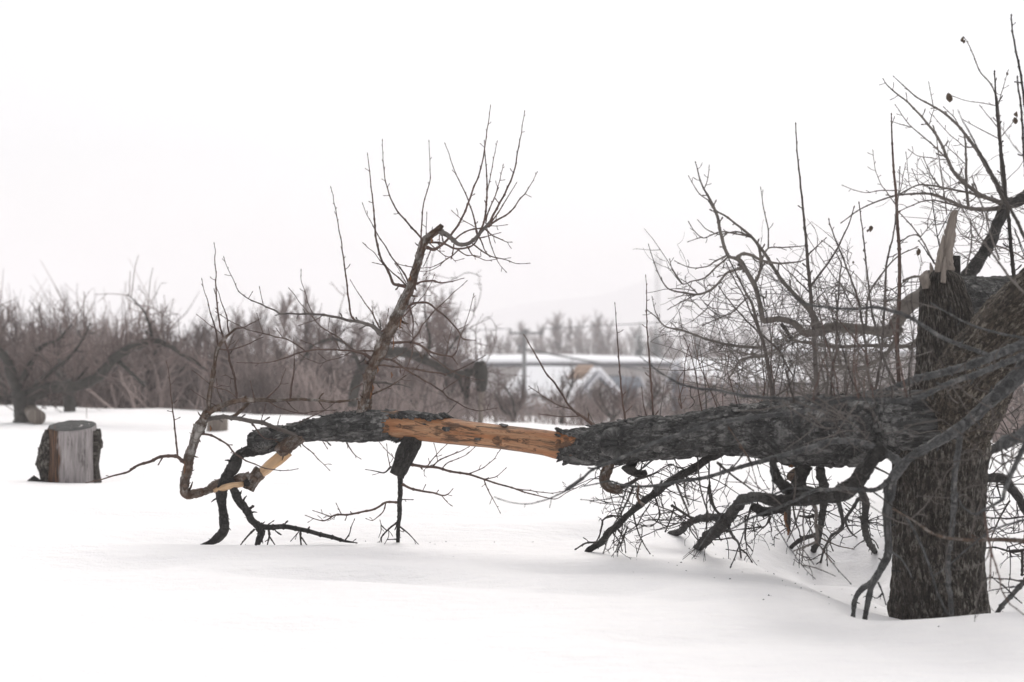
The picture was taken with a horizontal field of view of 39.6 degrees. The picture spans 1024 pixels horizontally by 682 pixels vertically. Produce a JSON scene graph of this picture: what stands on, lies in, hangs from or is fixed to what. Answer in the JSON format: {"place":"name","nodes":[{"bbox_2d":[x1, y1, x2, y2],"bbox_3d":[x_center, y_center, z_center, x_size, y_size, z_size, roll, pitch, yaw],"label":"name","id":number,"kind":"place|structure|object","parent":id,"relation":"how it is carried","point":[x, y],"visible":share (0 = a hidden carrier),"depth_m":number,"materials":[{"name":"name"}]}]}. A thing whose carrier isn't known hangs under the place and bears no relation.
{"place":"outdoors","nodes":[
{"label":"outdoors","id":0,"kind":"place"},
{"bbox_2d":[8,269,918,344],"bbox_3d":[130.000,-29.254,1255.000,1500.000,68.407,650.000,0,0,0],"label":"hill","id":1,"kind":"structure","parent":0,"point":[629,301],"depth_m":1072.37,"materials":[{"name":"white snow"}]},
{"bbox_2d":[0,327,1023,681],"bbox_3d":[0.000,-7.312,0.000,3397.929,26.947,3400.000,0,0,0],"label":"snow ground","id":2,"kind":"structure","parent":0,"point":[128,577],"depth_m":6.49,"materials":[{"name":"white snow"}]},
{"bbox_2d":[0,331,42,404],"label":"apple tree","id":3,"kind":"object","parent":2,"relation":"on","point":[2,385],"visible":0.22,"depth_m":24.92,"materials":[{"name":"brown plant"}]},
{"bbox_2d":[0,269,50,351],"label":"apple tree","id":4,"kind":"object","parent":2,"relation":"on","point":[8,317],"visible":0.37,"depth_m":29.55,"materials":[{"name":"brown plant"}]},
{"bbox_2d":[9,288,104,344],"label":"apple tree","id":5,"kind":"object","parent":2,"relation":"on","point":[86,320],"visible":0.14,"depth_m":32.85,"materials":[{"name":"brown plant"}]},
{"bbox_2d":[27,420,102,482],"bbox_3d":[-3.417,0.916,10.958,0.516,0.596,0.383,0,0,14],"label":"tree stump","id":6,"kind":"object","parent":2,"relation":"on","point":[69,451],"visible":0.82,"depth_m":10.82,"materials":[{"name":"grey wood"}]},
{"bbox_2d":[19,308,126,411],"bbox_3d":[-6.668,0.358,21.291,1.628,1.820,2.358,0,0,0],"label":"apple tree","id":7,"kind":"object","parent":2,"relation":"on","point":[69,405],"visible":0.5,"depth_m":21.38,"materials":[{"name":"brown plant"}]},
{"bbox_2d":[79,330,136,407],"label":"apple tree","id":8,"kind":"object","parent":2,"relation":"on","point":[115,350],"visible":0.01,"depth_m":26.86,"materials":[{"name":"brown plant"}]},
{"bbox_2d":[0,255,237,424],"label":"apple tree","id":9,"kind":"object","parent":2,"relation":"on","point":[24,399],"visible":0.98,"depth_m":18.24,"materials":[{"name":"brown plant"}]},
{"bbox_2d":[61,301,230,408],"bbox_3d":[-6.336,0.493,25.052,3.112,2.402,2.149,0,0,-31],"label":"apple tree","id":10,"kind":"object","parent":2,"relation":"on","point":[147,349],"visible":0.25,"depth_m":24.87,"materials":[{"name":"brown plant"}]},
{"bbox_2d":[122,321,219,409],"bbox_3d":[-6.305,0.628,27.094,2.346,2.144,1.933,0,0,-24],"label":"apple tree","id":11,"kind":"object","parent":2,"relation":"on","point":[184,358],"visible":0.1,"depth_m":26.85,"materials":[{"name":"brown plant"}]},
{"bbox_2d":[187,317,207,344],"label":"bare tree","id":12,"kind":"object","parent":2,"relation":"on","point":[195,327],"visible":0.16,"depth_m":46.27,"materials":[{"name":"grey plant"}]},
{"bbox_2d":[157,301,252,362],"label":"apple tree","id":13,"kind":"object","parent":2,"relation":"on","point":[232,326],"visible":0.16,"depth_m":36.39,"materials":[{"name":"brown plant"}]},
{"bbox_2d":[206,415,227,430],"bbox_3d":[-3.450,1.011,16.649,0.252,0.273,0.260,0,0,0],"label":"tree stump","id":14,"kind":"object","parent":2,"relation":"on","point":[216,425],"visible":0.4,"depth_m":16.55,"materials":[{"name":"grey wood"}]},
{"bbox_2d":[188,325,280,412],"bbox_3d":[-4.810,0.679,23.879,1.678,1.895,1.536,0,0,31],"label":"apple tree","id":15,"kind":"object","parent":2,"relation":"on","point":[224,371],"visible":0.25,"depth_m":23.99,"materials":[{"name":"brown plant"}]},
{"bbox_2d":[228,306,252,352],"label":"bare tree","id":16,"kind":"object","parent":2,"relation":"on","point":[238,330],"visible":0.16,"depth_m":52.02,"materials":[{"name":"grey plant"}]},
{"bbox_2d":[235,302,274,357],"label":"bare tree","id":17,"kind":"object","parent":2,"relation":"on","point":[252,324],"visible":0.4,"depth_m":43.93,"materials":[{"name":"grey plant"}]},
{"bbox_2d":[219,317,292,413],"bbox_3d":[-5.079,0.626,29.177,1.603,2.274,2.006,0,0,21],"label":"apple tree","id":18,"kind":"object","parent":2,"relation":"on","point":[275,346],"visible":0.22,"depth_m":28.92,"materials":[{"name":"brown plant"}]},
{"bbox_2d":[252,305,289,363],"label":"bare tree","id":19,"kind":"object","parent":2,"relation":"on","point":[267,331],"visible":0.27,"depth_m":54.65,"materials":[{"name":"grey plant"}]},
{"bbox_2d":[263,291,302,365],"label":"bare tree","id":20,"kind":"object","parent":2,"relation":"on","point":[284,307],"visible":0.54,"depth_m":47.82,"materials":[{"name":"grey plant"}]},
{"bbox_2d":[236,340,329,403],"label":"apple tree","id":21,"kind":"object","parent":2,"relation":"on","point":[301,369],"visible":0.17,"depth_m":26.23,"materials":[{"name":"brown plant"}]},
{"bbox_2d":[286,285,330,363],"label":"bare tree","id":22,"kind":"object","parent":2,"relation":"on","point":[306,318],"visible":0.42,"depth_m":51.87,"materials":[{"name":"grey plant"}]},
{"bbox_2d":[265,303,374,376],"bbox_3d":[-5.370,0.566,37.848,3.518,3.216,2.899,0,0,31],"label":"apple tree","id":23,"kind":"object","parent":2,"relation":"on","point":[306,331],"visible":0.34,"depth_m":37.83,"materials":[{"name":"brown plant"}]},
{"bbox_2d":[306,312,342,360],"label":"bare tree","id":24,"kind":"object","parent":2,"relation":"on","point":[321,333],"visible":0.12,"depth_m":57.95,"materials":[{"name":"grey plant"}]},
{"bbox_2d":[321,310,353,370],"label":"bare tree","id":25,"kind":"object","parent":2,"relation":"on","point":[333,326],"visible":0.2,"depth_m":50.27,"materials":[{"name":"plant"}]},
{"bbox_2d":[303,349,385,413],"bbox_3d":[-2.894,0.860,22.931,1.642,1.501,1.353,0,0,34],"label":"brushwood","id":26,"kind":"object","parent":2,"relation":"on","point":[326,379],"visible":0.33,"depth_m":22.92,"materials":[{"name":"brown plant"}]},
{"bbox_2d":[343,318,368,368],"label":"bare tree","id":27,"kind":"object","parent":2,"relation":"on","point":[356,335],"visible":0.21,"depth_m":59.80,"materials":[{"name":"grey plant"}]},
{"bbox_2d":[359,330,375,355],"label":"bare tree","id":28,"kind":"object","parent":2,"relation":"on","point":[367,340],"visible":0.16,"depth_m":63.98,"materials":[{"name":"grey plant"}]},
{"bbox_2d":[344,332,407,409],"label":"apple tree","id":29,"kind":"object","parent":2,"relation":"on","point":[368,359],"visible":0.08,"depth_m":27.81,"materials":[{"name":"brown plant"}]},
{"bbox_2d":[370,311,396,379],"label":"bare tree","id":30,"kind":"object","parent":2,"relation":"on","point":[383,318],"visible":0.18,"depth_m":45.91,"materials":[{"name":"grey plant"}]},
{"bbox_2d":[275,240,529,424],"bbox_3d":[-1.297,0.095,16.979,3.018,2.552,1.412,0,0,0],"label":"apple tree","id":31,"kind":"object","parent":2,"relation":"on","point":[479,370],"visible":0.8,"depth_m":16.93,"materials":[{"name":"brown plant"}]},
{"bbox_2d":[382,285,429,394],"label":"bare tree","id":32,"kind":"object","parent":2,"relation":"on","point":[409,320],"visible":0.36,"depth_m":43.88,"materials":[{"name":"plant"}]},
{"bbox_2d":[375,340,448,410],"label":"apple tree","id":33,"kind":"object","parent":2,"relation":"on","point":[410,382],"visible":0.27,"depth_m":24.28,"materials":[{"name":"brown plant"}]},
{"bbox_2d":[416,304,436,406],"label":"bare tree","id":34,"kind":"object","parent":2,"relation":"on","point":[425,330],"visible":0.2,"depth_m":55.66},
{"bbox_2d":[412,294,460,407],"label":"bare tree","id":35,"kind":"object","parent":2,"relation":"on","point":[444,313],"visible":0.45,"depth_m":50.02,"materials":[{"name":"grey plant"}]},
{"bbox_2d":[418,286,470,408],"bbox_3d":[-2.733,0.679,59.827,2.442,6.092,2.008,0,0,-31],"label":"bare tree","id":36,"kind":"object","parent":2,"relation":"on","point":[454,315],"visible":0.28,"depth_m":59.96,"materials":[{"name":"grey plant"}]},
{"bbox_2d":[415,352,489,416],"bbox_3d":[-1.136,0.892,26.900,1.465,1.638,2.122,0,0,-4],"label":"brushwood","id":37,"kind":"object","parent":2,"relation":"on","point":[446,382],"visible":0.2,"depth_m":26.93,"materials":[{"name":"brown plant"}]},
{"bbox_2d":[448,317,474,401],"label":"bare tree","id":38,"kind":"object","parent":2,"relation":"on","point":[460,348],"visible":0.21,"depth_m":65.59,"materials":[{"name":"plant"}]},
{"bbox_2d":[286,354,674,415],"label":"warehouse","id":39,"kind":"structure","parent":2,"relation":"on","point":[504,361],"depth_m":115.06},
{"bbox_2d":[482,334,494,354],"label":"bare tree","id":40,"kind":"object","parent":2,"relation":"on","point":[488,340],"visible":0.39,"depth_m":145.87,"materials":[{"name":"grey plant"}]},
{"bbox_2d":[483,330,498,354],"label":"bare tree","id":41,"kind":"object","parent":2,"relation":"on","point":[485,336],"visible":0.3,"depth_m":167.66,"materials":[{"name":"grey plant"}]},
{"bbox_2d":[491,335,505,354],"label":"bare tree","id":42,"kind":"object","parent":2,"relation":"on","point":[499,343],"visible":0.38,"depth_m":148.00,"materials":[{"name":"grey plant"}]},
{"bbox_2d":[501,330,518,354],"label":"bare tree","id":43,"kind":"object","parent":2,"relation":"on","point":[507,349],"visible":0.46,"depth_m":152.21,"materials":[{"name":"grey plant"}]},
{"bbox_2d":[0,260,1023,443],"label":"brushwood","id":44,"kind":"object","parent":2,"relation":"on","point":[125,395],"visible":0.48,"depth_m":23.49,"materials":[{"name":"brown plant"}]},
{"bbox_2d":[487,365,537,421],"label":"apple tree","id":45,"kind":"object","parent":2,"relation":"on","point":[510,398],"visible":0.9,"depth_m":23.91,"materials":[{"name":"brown plant"}]},
{"bbox_2d":[510,321,526,353],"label":"bare tree","id":46,"kind":"object","parent":2,"relation":"on","point":[520,327],"visible":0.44,"depth_m":173.29,"materials":[{"name":"grey plant"}]},
{"bbox_2d":[511,341,526,353],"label":"bare tree","id":47,"kind":"object","parent":2,"relation":"on","point":[519,351],"visible":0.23,"depth_m":143.93,"materials":[{"name":"grey plant"}]},
{"bbox_2d":[516,328,531,353],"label":"bare tree","id":48,"kind":"object","parent":2,"relation":"on","point":[519,341],"visible":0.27,"depth_m":168.83,"materials":[{"name":"grey plant"}]},
{"bbox_2d":[509,329,543,414],"bbox_3d":[0.629,1.727,61.947,1.505,4.538,0.315,0,0,0],"label":"utility pole","id":49,"kind":"object","parent":2,"relation":"on","point":[524,332],"visible":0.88,"depth_m":61.92,"materials":[{"name":"wood"}]},
{"bbox_2d":[143,328,510,337],"bbox_3d":[-15.034,-0.341,56.935,31.518,0.428,0.024,0,0,-18],"label":"power line","id":50,"kind":"object","parent":49,"relation":"attached to","point":[395,333],"visible":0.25,"depth_m":61.03,"materials":[{"name":"grey metal"}]},
{"bbox_2d":[526,348,715,379],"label":"telephone cable","id":51,"kind":"object","parent":49,"relation":"attached to","point":[527,349],"visible":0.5,"depth_m":67.44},
{"bbox_2d":[541,299,901,328],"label":"power line","id":52,"kind":"object","parent":49,"relation":"attached to","point":[670,321],"visible":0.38,"depth_m":66.04,"materials":[{"name":"grey metal"}]},
{"bbox_2d":[529,338,541,353],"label":"bare tree","id":53,"kind":"object","parent":2,"relation":"on","point":[536,347],"visible":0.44,"depth_m":138.41,"materials":[{"name":"grey plant"}]},
{"bbox_2d":[528,318,551,350],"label":"bare tree","id":54,"kind":"object","parent":2,"relation":"on","point":[539,335],"visible":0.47,"depth_m":186.64,"materials":[{"name":"grey plant"}]},
{"bbox_2d":[539,339,546,353],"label":"bare tree","id":55,"kind":"object","parent":2,"relation":"on","point":[543,347],"visible":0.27,"depth_m":150.14,"materials":[{"name":"grey plant"}]},
{"bbox_2d":[547,338,561,353],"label":"bare tree","id":56,"kind":"object","parent":2,"relation":"on","point":[553,349],"visible":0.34,"depth_m":157.61,"materials":[{"name":"grey plant"}]},
{"bbox_2d":[86,14,1023,621],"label":"apple tree","id":57,"kind":"object","parent":2,"relation":"on","point":[930,432],"visible":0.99,"depth_m":6.35,"materials":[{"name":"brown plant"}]},
{"bbox_2d":[545,316,565,351],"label":"bare tree","id":58,"kind":"object","parent":2,"relation":"on","point":[559,325],"visible":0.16,"depth_m":187.05,"materials":[{"name":"grey plant"}]},
{"bbox_2d":[541,311,574,353],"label":"bare tree","id":59,"kind":"object","parent":2,"relation":"on","point":[555,332],"visible":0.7,"depth_m":158.41,"materials":[{"name":"grey plant"}]},
{"bbox_2d":[492,365,626,418],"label":"house","id":60,"kind":"structure","parent":2,"relation":"on","point":[537,374],"depth_m":76.75,"materials":[{"name":"white stone"}]},
{"bbox_2d":[526,358,594,423],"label":"apple tree","id":61,"kind":"object","parent":2,"relation":"on","point":[567,393],"visible":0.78,"depth_m":25.98,"materials":[{"name":"brown plant"}]},
{"bbox_2d":[551,336,571,353],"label":"bare tree","id":62,"kind":"object","parent":2,"relation":"on","point":[564,351],"visible":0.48,"depth_m":138.86,"materials":[{"name":"grey plant"}]},
{"bbox_2d":[559,316,583,354],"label":"bare tree","id":63,"kind":"object","parent":2,"relation":"on","point":[568,338],"visible":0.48,"depth_m":162.06,"materials":[{"name":"grey plant"}]},
{"bbox_2d":[569,338,582,354],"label":"bare tree","id":64,"kind":"object","parent":2,"relation":"on","point":[578,343],"visible":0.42,"depth_m":164.05,"materials":[{"name":"grey plant"}]},
{"bbox_2d":[571,314,593,354],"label":"bare tree","id":65,"kind":"object","parent":2,"relation":"on","point":[581,333],"visible":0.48,"depth_m":173.12,"materials":[{"name":"grey plant"}]},
{"bbox_2d":[579,338,592,354],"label":"bare tree","id":66,"kind":"object","parent":2,"relation":"on","point":[587,350],"visible":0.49,"depth_m":157.28,"materials":[{"name":"grey plant"}]},
{"bbox_2d":[582,310,606,354],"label":"bare tree","id":67,"kind":"object","parent":2,"relation":"on","point":[594,323],"visible":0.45,"depth_m":186.72,"materials":[{"name":"grey plant"}]},
{"bbox_2d":[588,319,610,354],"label":"bare tree","id":68,"kind":"object","parent":2,"relation":"on","point":[595,334],"visible":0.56,"depth_m":156.47,"materials":[{"name":"grey plant"}]},
{"bbox_2d":[588,337,611,354],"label":"bare tree","id":69,"kind":"object","parent":2,"relation":"on","point":[599,351],"visible":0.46,"depth_m":145.17,"materials":[{"name":"grey plant"}]},
{"bbox_2d":[595,335,611,354],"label":"bare tree","id":70,"kind":"object","parent":2,"relation":"on","point":[606,348],"visible":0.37,"depth_m":149.70,"materials":[{"name":"grey plant"}]},
{"bbox_2d":[600,318,616,355],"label":"bare tree","id":71,"kind":"object","parent":2,"relation":"on","point":[609,333],"visible":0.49,"depth_m":172.54,"materials":[{"name":"grey plant"}]},
{"bbox_2d":[604,329,626,355],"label":"bare tree","id":72,"kind":"object","parent":2,"relation":"on","point":[616,343],"visible":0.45,"depth_m":172.75,"materials":[{"name":"grey plant"}]},
{"bbox_2d":[586,368,649,421],"bbox_3d":[1.579,0.985,21.944,0.802,1.137,1.003,0,0,-42],"label":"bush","id":73,"kind":"object","parent":2,"relation":"on","point":[600,399],"visible":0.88,"depth_m":21.95,"materials":[{"name":"brown plant"}]},
{"bbox_2d":[613,338,627,355],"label":"bare tree","id":74,"kind":"object","parent":2,"relation":"on","point":[621,353],"visible":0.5,"depth_m":140.16,"materials":[{"name":"grey plant"}]},
{"bbox_2d":[610,376,644,412],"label":"house","id":75,"kind":"structure","parent":2,"relation":"on","point":[616,379],"depth_m":90.90,"materials":[{"name":"grey stone"}]},
{"bbox_2d":[623,324,640,355],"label":"bare tree","id":76,"kind":"object","parent":2,"relation":"on","point":[631,341],"visible":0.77,"depth_m":190.00,"materials":[{"name":"grey plant"}]},
{"bbox_2d":[631,339,643,355],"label":"bare tree","id":77,"kind":"object","parent":2,"relation":"on","point":[636,348],"visible":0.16,"depth_m":169.69,"materials":[{"name":"grey plant"}]},
{"bbox_2d":[631,327,647,356],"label":"conifer","id":78,"kind":"object","parent":2,"relation":"on","point":[640,346],"visible":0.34,"depth_m":127.94,"materials":[{"name":"grey plant"}]},
{"bbox_2d":[599,363,687,415],"bbox_3d":[2.306,0.992,24.033,1.698,1.310,1.172,0,0,-35],"label":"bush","id":79,"kind":"object","parent":2,"relation":"on","point":[656,385],"visible":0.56,"depth_m":23.89,"materials":[{"name":"brown plant"}]},
{"bbox_2d":[641,326,659,350],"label":"bare tree","id":80,"kind":"object","parent":2,"relation":"on","point":[651,335],"visible":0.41,"depth_m":155.70,"materials":[{"name":"grey plant"}]},
{"bbox_2d":[646,327,668,358],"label":"conifer","id":81,"kind":"object","parent":2,"relation":"on","point":[655,346],"visible":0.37,"depth_m":129.89,"materials":[{"name":"grey plant"}]},
{"bbox_2d":[655,258,661,342],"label":"radio mast","id":82,"kind":"object","parent":2,"relation":"on","point":[657,293],"visible":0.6,"depth_m":329.57,"materials":[{"name":"metal"}]},
{"bbox_2d":[651,325,673,359],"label":"bare tree","id":83,"kind":"object","parent":2,"relation":"on","point":[661,347],"visible":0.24,"depth_m":151.65,"materials":[{"name":"grey plant"}]},
{"bbox_2d":[660,334,677,360],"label":"bare tree","id":84,"kind":"object","parent":2,"relation":"on","point":[666,348],"visible":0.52,"depth_m":137.59,"materials":[{"name":"grey plant"}]},
{"bbox_2d":[663,332,685,359],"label":"bare tree","id":85,"kind":"object","parent":2,"relation":"on","point":[672,346],"visible":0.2,"depth_m":163.10,"materials":[{"name":"grey plant"}]},
{"bbox_2d":[670,341,685,359],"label":"bare tree","id":86,"kind":"object","parent":2,"relation":"on","point":[679,352],"visible":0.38,"depth_m":136.32,"materials":[{"name":"grey plant"}]},
{"bbox_2d":[677,323,691,357],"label":"bare tree","id":87,"kind":"object","parent":2,"relation":"on","point":[686,338],"visible":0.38,"depth_m":190.14,"materials":[{"name":"grey plant"}]},
{"bbox_2d":[685,325,704,357],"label":"bare tree","id":88,"kind":"object","parent":2,"relation":"on","point":[699,332],"visible":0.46,"depth_m":150.89,"materials":[{"name":"grey plant"}]},
{"bbox_2d":[691,332,703,357],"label":"conifer","id":89,"kind":"object","parent":2,"relation":"on","point":[696,347],"visible":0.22,"depth_m":149.90,"materials":[{"name":"grey plant"}]},
{"bbox_2d":[698,333,709,357],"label":"bare tree","id":90,"kind":"object","parent":2,"relation":"on","point":[703,349],"visible":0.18,"depth_m":161.50,"materials":[{"name":"grey plant"}]},
{"bbox_2d":[709,337,723,357],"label":"bare tree","id":91,"kind":"object","parent":2,"relation":"on","point":[712,355],"visible":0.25,"depth_m":153.28,"materials":[{"name":"grey plant"}]},
{"bbox_2d":[702,323,731,357],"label":"bare tree","id":92,"kind":"object","parent":2,"relation":"on","point":[714,334],"visible":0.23,"depth_m":156.13,"materials":[{"name":"grey plant"}]},
{"bbox_2d":[723,329,739,342],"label":"bare tree","id":93,"kind":"object","parent":2,"relation":"on","point":[727,337],"visible":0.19,"depth_m":188.25,"materials":[{"name":"grey plant"}]},
{"bbox_2d":[700,343,774,357],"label":"house","id":94,"kind":"structure","parent":2,"relation":"on","point":[734,348],"depth_m":168.17,"materials":[{"name":"grey stone"}]},
{"bbox_2d":[664,358,811,413],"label":"house","id":95,"kind":"structure","parent":2,"relation":"on","point":[677,361],"depth_m":82.17,"materials":[{"name":"white stone"}]},
{"bbox_2d":[733,338,747,357],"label":"bare tree","id":96,"kind":"object","parent":2,"relation":"on","point":[740,348],"visible":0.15,"depth_m":162.18,"materials":[{"name":"grey plant"}]},
{"bbox_2d":[739,324,755,344],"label":"bare tree","id":97,"kind":"object","parent":2,"relation":"on","point":[745,336],"visible":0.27,"depth_m":169.93,"materials":[{"name":"grey plant"}]},
{"bbox_2d":[751,324,768,341],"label":"bare tree","id":98,"kind":"object","parent":2,"relation":"on","point":[764,330],"visible":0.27,"depth_m":174.49,"materials":[{"name":"grey plant"}]},
{"bbox_2d":[643,36,1023,462],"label":"apple tree","id":99,"kind":"object","parent":2,"relation":"on","point":[974,266],"visible":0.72,"depth_m":8.90,"materials":[{"name":"brown plant"}]},
{"bbox_2d":[773,334,916,392],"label":"house","id":100,"kind":"structure","parent":2,"relation":"on","point":[901,353],"depth_m":117.13,"materials":[{"name":"white stone"}]},
{"bbox_2d":[992,384,1023,439],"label":"apple tree","id":101,"kind":"object","parent":2,"relation":"on","point":[1014,406],"visible":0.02,"depth_m":21.86,"materials":[{"name":"brown plant"}]},
{"bbox_2d":[0,0,1023,327],"label":"sky","id":102,"kind":"structure","parent":0,"point":[162,132],"materials":[{"name":"white"}]}
]}

